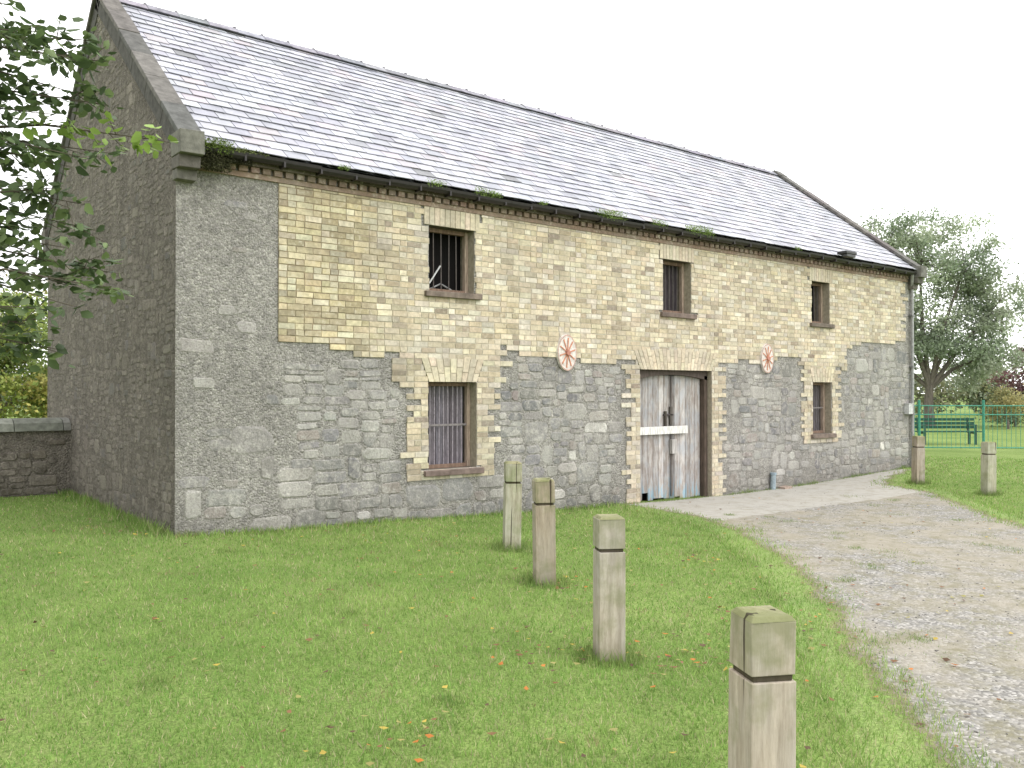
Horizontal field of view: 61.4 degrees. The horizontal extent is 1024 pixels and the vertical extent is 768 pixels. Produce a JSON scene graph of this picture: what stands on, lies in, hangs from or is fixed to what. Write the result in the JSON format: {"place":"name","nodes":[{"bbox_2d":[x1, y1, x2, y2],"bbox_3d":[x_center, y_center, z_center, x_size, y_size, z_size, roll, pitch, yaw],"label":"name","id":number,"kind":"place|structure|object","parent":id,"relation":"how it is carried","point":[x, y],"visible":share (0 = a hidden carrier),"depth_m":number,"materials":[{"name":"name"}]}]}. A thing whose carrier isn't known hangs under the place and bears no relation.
{"place":"outdoors","nodes":[
{"label":"outdoors","id":0,"kind":"place"},
{"bbox_2d":[0,395,1023,767],"bbox_3d":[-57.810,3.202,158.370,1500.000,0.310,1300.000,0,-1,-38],"label":"ground","id":1,"kind":"structure","parent":0,"point":[996,435],"depth_m":5.85,"materials":[{"name":"green plant"}]},
{"bbox_2d":[0,274,47,418],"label":"hedge","id":2,"kind":"object","parent":1,"relation":"on","point":[29,386],"visible":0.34,"depth_m":29.32,"materials":[{"name":"green plant"}]},
{"bbox_2d":[0,430,70,496],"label":"stone wall","id":3,"kind":"structure","parent":1,"relation":"on","point":[23,441],"depth_m":13.70,"materials":[{"name":"grey stone"}]},
{"bbox_2d":[0,439,64,496],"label":"stones","id":4,"kind":"object","parent":3,"relation":"attached to","point":[39,467],"visible":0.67,"depth_m":13.58,"materials":[{"name":"grey stone"}]},
{"bbox_2d":[0,417,70,431],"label":"coping","id":5,"kind":"object","parent":3,"relation":"on","point":[31,424],"visible":1,"depth_m":13.65,"materials":[{"name":"stone"}]},
{"bbox_2d":[0,0,178,373],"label":"overhanging tree","id":6,"kind":"object","parent":1,"relation":"on","point":[22,277],"visible":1,"depth_m":6.62,"materials":[{"name":"green plant"}]},
{"bbox_2d":[41,0,926,534],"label":"stone barn","id":7,"kind":"structure","parent":1,"relation":"on","point":[357,290],"depth_m":12.63,"materials":[{"name":"grey stone"}]},
{"bbox_2d":[428,227,824,468],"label":"window frames","id":8,"kind":"structure","parent":7,"relation":"in","point":[464,235],"depth_m":12.48,"materials":[{"name":"brown wood"}]},
{"bbox_2d":[640,375,699,500],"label":"door leaves","id":9,"kind":"structure","parent":7,"relation":"in","point":[662,473],"depth_m":15.22,"materials":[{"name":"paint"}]},
{"bbox_2d":[0,496,1022,767],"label":"fallen leaves","id":10,"kind":"object","parent":1,"relation":"on","point":[558,648],"visible":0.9,"depth_m":5.79,"materials":[{"name":"orange plant"}]},
{"bbox_2d":[0,349,1022,413],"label":"distant hedgerow","id":11,"kind":"object","parent":1,"relation":"on","point":[938,393],"visible":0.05,"depth_m":67.64,"materials":[{"name":"green plant"}]},
{"bbox_2d":[502,461,521,549],"bbox_3d":[0.000,1.484,9.486,0.184,1.260,0.183,1,0,-9],"label":"wooden bollard","id":12,"kind":"object","parent":1,"relation":"on","point":[512,499],"visible":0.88,"depth_m":9.40,"materials":[{"name":"beige wood"}]},
{"bbox_2d":[532,478,555,585],"bbox_3d":[0.293,1.494,7.885,0.184,1.260,0.185,-1,0,-9],"label":"wooden bollard","id":13,"kind":"object","parent":1,"relation":"on","point":[544,531],"visible":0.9,"depth_m":7.80,"materials":[{"name":"beige wood"}]},
{"bbox_2d":[593,514,624,662],"bbox_3d":[0.652,1.513,5.787,0.184,1.260,0.184,0,-1,-9],"label":"wooden bollard","id":14,"kind":"object","parent":1,"relation":"on","point":[609,584],"visible":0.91,"depth_m":5.70,"materials":[{"name":"beige wood"}]},
{"bbox_2d":[728,605,795,767],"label":"wooden bollard","id":15,"kind":"object","parent":1,"relation":"on","point":[762,712],"visible":1,"depth_m":3.11,"materials":[{"name":"beige wood"}]},
{"bbox_2d":[911,436,924,483],"bbox_3d":[8.195,1.677,17.387,0.184,1.260,0.185,1,0,-10],"label":"wooden bollard","id":16,"kind":"object","parent":1,"relation":"on","point":[918,461],"visible":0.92,"depth_m":17.31,"materials":[{"name":"brown wood"}]},
{"bbox_2d":[856,198,1023,425],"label":"broadleaf tree","id":17,"kind":"object","parent":1,"relation":"on","point":[934,344],"visible":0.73,"depth_m":44.49,"materials":[{"name":"green plant"}]},
{"bbox_2d":[915,417,981,444],"bbox_3d":[14.631,1.594,29.037,2.100,0.920,0.599,0,-1,0],"label":"park bench","id":18,"kind":"object","parent":1,"relation":"on","point":[924,424],"visible":0.63,"depth_m":29.22,"materials":[{"name":"paint"}]},
{"bbox_2d":[914,400,1023,448],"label":"green metal railing","id":19,"kind":"object","parent":1,"relation":"on","point":[919,405],"visible":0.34,"depth_m":25.34,"materials":[{"name":"metal"}]},
{"bbox_2d":[981,442,996,494],"bbox_3d":[8.675,1.682,15.691,0.185,1.260,0.182,1,-1,-11],"label":"wooden bollard","id":20,"kind":"object","parent":1,"relation":"on","point":[988,465],"visible":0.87,"depth_m":15.62,"materials":[{"name":"beige wood"}]},
{"bbox_2d":[966,392,1023,426],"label":"garden shrub","id":21,"kind":"object","parent":1,"relation":"on","point":[1015,420],"visible":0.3,"depth_m":43.86,"materials":[{"name":"green plant"}]},
{"bbox_2d":[975,383,1023,428],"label":"garden shrub","id":22,"kind":"object","parent":1,"relation":"on","point":[1003,395],"visible":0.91,"depth_m":41.11,"materials":[{"name":"green plant"}]},
{"bbox_2d":[985,342,1023,396],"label":"copper beech tree","id":23,"kind":"object","parent":1,"relation":"on","point":[1018,383],"visible":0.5,"depth_m":50.24,"materials":[{"name":"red plant"}]},
{"bbox_2d":[1002,279,1023,378],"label":"broadleaf tree","id":24,"kind":"object","parent":1,"relation":"on","point":[1018,313],"visible":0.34,"depth_m":59.01,"materials":[{"name":"green plant"}]},
{"bbox_2d":[0,0,1023,393],"label":"sky","id":25,"kind":"structure","parent":0,"point":[866,106],"materials":[{"name":"white"}]},
{"bbox_2d":[613,468,1023,767],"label":"gravel path","id":26,"kind":"structure","parent":0,"point":[989,713],"depth_m":7.74,"materials":[{"name":"grey gravel"}]}
]}

